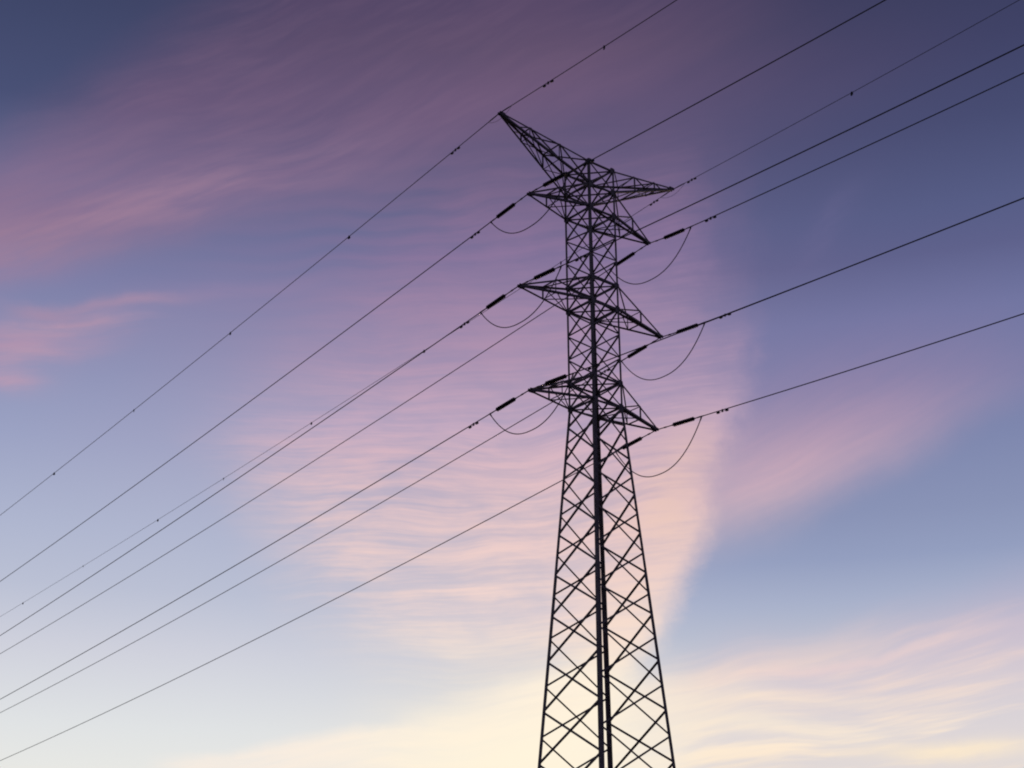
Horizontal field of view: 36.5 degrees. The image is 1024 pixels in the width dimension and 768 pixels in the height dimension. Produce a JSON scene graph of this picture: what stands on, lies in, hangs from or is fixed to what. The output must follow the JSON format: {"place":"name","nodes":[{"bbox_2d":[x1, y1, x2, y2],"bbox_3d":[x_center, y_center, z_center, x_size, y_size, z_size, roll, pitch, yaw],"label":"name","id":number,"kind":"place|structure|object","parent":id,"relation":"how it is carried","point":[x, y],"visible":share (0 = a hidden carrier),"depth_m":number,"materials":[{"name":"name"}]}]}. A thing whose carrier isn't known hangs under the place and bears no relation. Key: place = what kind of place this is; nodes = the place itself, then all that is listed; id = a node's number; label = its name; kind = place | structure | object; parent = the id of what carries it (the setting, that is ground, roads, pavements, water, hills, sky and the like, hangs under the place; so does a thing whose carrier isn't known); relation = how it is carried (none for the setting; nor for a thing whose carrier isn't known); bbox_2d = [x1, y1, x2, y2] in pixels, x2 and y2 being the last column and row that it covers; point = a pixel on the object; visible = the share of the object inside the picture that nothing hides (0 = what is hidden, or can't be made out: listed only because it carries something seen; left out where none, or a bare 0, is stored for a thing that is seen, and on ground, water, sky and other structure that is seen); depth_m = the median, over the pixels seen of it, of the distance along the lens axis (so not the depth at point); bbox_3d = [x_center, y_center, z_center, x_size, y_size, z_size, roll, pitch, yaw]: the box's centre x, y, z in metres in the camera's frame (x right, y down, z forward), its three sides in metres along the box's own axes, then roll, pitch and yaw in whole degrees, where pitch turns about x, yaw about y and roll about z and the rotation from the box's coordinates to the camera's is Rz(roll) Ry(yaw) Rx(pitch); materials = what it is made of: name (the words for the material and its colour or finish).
{"place":"outdoors","nodes":[
{"label":"outdoors","id":0,"kind":"place"},
{"bbox_2d":[0,0,1023,767],"label":"sky","id":1,"kind":"structure","parent":0,"point":[835,564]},
{"bbox_3d":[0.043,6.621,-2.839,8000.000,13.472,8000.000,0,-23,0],"label":"ground","id":2,"kind":"structure","parent":0,"visible":0},
{"bbox_2d":[498,111,675,767],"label":"transmission tower","id":3,"kind":"structure","parent":2,"relation":"on","point":[600,595],"depth_m":71.74,"materials":[{"name":"metal"}]},
{"bbox_2d":[1,113,499,514],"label":"earth wire","id":4,"kind":"object","parent":3,"relation":"attached to","point":[271,299],"visible":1,"depth_m":90.03,"materials":[{"name":"metal"}]},
{"bbox_2d":[0,191,670,616],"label":"earth wire","id":5,"kind":"object","parent":3,"relation":"attached to","point":[338,405],"visible":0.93,"depth_m":106.95,"materials":[{"name":"metal"}]},
{"bbox_2d":[485,286,518,308],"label":"insulator string","id":6,"kind":"object","parent":3,"relation":"attached to","point":[496,301],"visible":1,"depth_m":72.83,"materials":[{"name":"brown ceramic"}]},
{"bbox_2d":[0,309,485,635],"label":"conductor","id":7,"kind":"object","parent":6,"relation":"attached to","point":[260,463],"visible":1,"depth_m":88.77,"materials":[{"name":"metal"}]},
{"bbox_2d":[480,266,561,327],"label":"jumper cable","id":8,"kind":"object","parent":7,"relation":"hanging from","point":[532,313],"visible":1,"depth_m":70.40,"materials":[{"name":"metal"}]},
{"bbox_2d":[496,194,526,218],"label":"insulator string","id":9,"kind":"object","parent":3,"relation":"attached to","point":[504,211],"visible":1,"depth_m":75.21,"materials":[{"name":"brown ceramic"}]},
{"bbox_2d":[0,218,495,581],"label":"conductor","id":10,"kind":"object","parent":9,"relation":"attached to","point":[268,387],"visible":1,"depth_m":91.68,"materials":[{"name":"metal"}]},
{"bbox_2d":[490,172,569,233],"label":"jumper cable","id":11,"kind":"object","parent":10,"relation":"hanging from","point":[542,216],"visible":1,"depth_m":72.72,"materials":[{"name":"metal"}]},
{"bbox_2d":[495,390,529,410],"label":"insulator string","id":12,"kind":"object","parent":3,"relation":"attached to","point":[506,403],"visible":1,"depth_m":71.14,"materials":[{"name":"brown ceramic"}]},
{"bbox_2d":[1,410,494,698],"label":"conductor","id":13,"kind":"object","parent":12,"relation":"attached to","point":[267,546],"visible":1,"depth_m":86.83,"materials":[{"name":"metal"}]},
{"bbox_2d":[520,268,555,285],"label":"insulator string","id":14,"kind":"object","parent":3,"relation":"attached to","point":[545,273],"visible":1,"depth_m":70.31,"materials":[{"name":"brown ceramic"}]},
{"bbox_2d":[555,44,1023,268],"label":"conductor","id":15,"kind":"object","parent":14,"relation":"attached to","point":[802,151],"visible":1,"depth_m":58.33,"materials":[{"name":"metal"}]},
{"bbox_2d":[528,174,563,193],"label":"insulator string","id":16,"kind":"object","parent":3,"relation":"attached to","point":[553,180],"visible":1,"depth_m":72.68,"materials":[{"name":"brown ceramic"}]},
{"bbox_2d":[564,0,885,174],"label":"conductor","id":17,"kind":"object","parent":16,"relation":"attached to","point":[731,84],"visible":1,"depth_m":63.77,"materials":[{"name":"metal"}]},
{"bbox_2d":[531,374,566,389],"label":"insulator string","id":18,"kind":"object","parent":3,"relation":"attached to","point":[556,379],"visible":1,"depth_m":68.64,"materials":[{"name":"brown ceramic"}]},
{"bbox_2d":[567,197,1023,375],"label":"conductor","id":19,"kind":"object","parent":18,"relation":"attached to","point":[807,282],"visible":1,"depth_m":57.30,"materials":[{"name":"metal"}]},
{"bbox_2d":[489,374,573,434],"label":"jumper cable","id":20,"kind":"object","parent":19,"relation":"hanging from","point":[545,420],"visible":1,"depth_m":68.70,"materials":[{"name":"metal"}]},
{"bbox_2d":[500,0,676,112],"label":"earth wire","id":21,"kind":"object","parent":3,"relation":"attached to","point":[589,56],"visible":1,"depth_m":69.49,"materials":[{"name":"metal"}]},
{"bbox_2d":[615,245,646,265],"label":"insulator string","id":22,"kind":"object","parent":3,"relation":"attached to","point":[625,258],"visible":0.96,"depth_m":79.82,"materials":[{"name":"brown ceramic"}]},
{"bbox_2d":[0,267,611,653],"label":"conductor","id":23,"kind":"object","parent":22,"relation":"attached to","point":[320,456],"visible":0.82,"depth_m":101.07,"materials":[{"name":"metal"}]},
{"bbox_2d":[609,226,690,284],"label":"jumper cable","id":24,"kind":"object","parent":23,"relation":"hanging from","point":[662,271],"visible":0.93,"depth_m":77.23,"materials":[{"name":"metal"}]},
{"bbox_2d":[621,431,653,449],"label":"insulator string","id":25,"kind":"object","parent":3,"relation":"attached to","point":[632,442],"visible":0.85,"depth_m":75.71,"materials":[{"name":"brown ceramic"}]},
{"bbox_2d":[0,449,620,760],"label":"conductor","id":26,"kind":"object","parent":25,"relation":"attached to","point":[323,604],"visible":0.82,"depth_m":96.51,"materials":[{"name":"metal"}]},
{"bbox_2d":[616,416,701,476],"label":"jumper cable","id":27,"kind":"object","parent":26,"relation":"hanging from","point":[675,463],"visible":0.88,"depth_m":73.09,"materials":[{"name":"metal"}]},
{"bbox_2d":[627,339,657,357],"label":"insulator string","id":28,"kind":"object","parent":3,"relation":"attached to","point":[637,351],"visible":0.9,"depth_m":78.25,"materials":[{"name":"brown ceramic"}]},
{"bbox_2d":[0,357,626,712],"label":"conductor","id":29,"kind":"object","parent":28,"relation":"attached to","point":[322,536],"visible":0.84,"depth_m":99.80,"materials":[{"name":"metal"}]},
{"bbox_2d":[650,228,685,243],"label":"insulator string","id":30,"kind":"object","parent":3,"relation":"attached to","point":[674,233],"visible":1,"depth_m":77.26,"materials":[{"name":"brown ceramic"}]},
{"bbox_2d":[685,72,1023,228],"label":"conductor","id":31,"kind":"object","parent":30,"relation":"attached to","point":[861,148],"visible":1,"depth_m":68.11,"materials":[{"name":"metal"}]},
{"bbox_2d":[658,417,694,429],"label":"insulator string","id":32,"kind":"object","parent":3,"relation":"attached to","point":[684,421],"visible":1,"depth_m":73.28,"materials":[{"name":"brown ceramic"}]},
{"bbox_2d":[695,313,1023,418],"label":"conductor","id":33,"kind":"object","parent":32,"relation":"attached to","point":[866,364],"visible":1,"depth_m":64.82,"materials":[{"name":"metal"}]},
{"bbox_2d":[662,323,698,336],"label":"insulator string","id":34,"kind":"object","parent":3,"relation":"attached to","point":[685,328],"visible":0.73,"depth_m":75.68,"materials":[{"name":"brown ceramic"}]},
{"bbox_2d":[700,281,809,323],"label":"conductor","id":35,"kind":"object","parent":34,"relation":"attached to","point":[742,307],"visible":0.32,"depth_m":72.95,"materials":[{"name":"metal"}]},
{"bbox_2d":[621,324,704,379],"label":"jumper cable","id":36,"kind":"object","parent":35,"relation":"hanging from","point":[673,370],"visible":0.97,"depth_m":75.70,"materials":[{"name":"metal"}]},
{"bbox_2d":[674,0,1018,188],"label":"earth wire","id":37,"kind":"object","parent":3,"relation":"attached to","point":[848,94],"visible":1,"depth_m":72.38,"materials":[{"name":"metal"}]}
]}

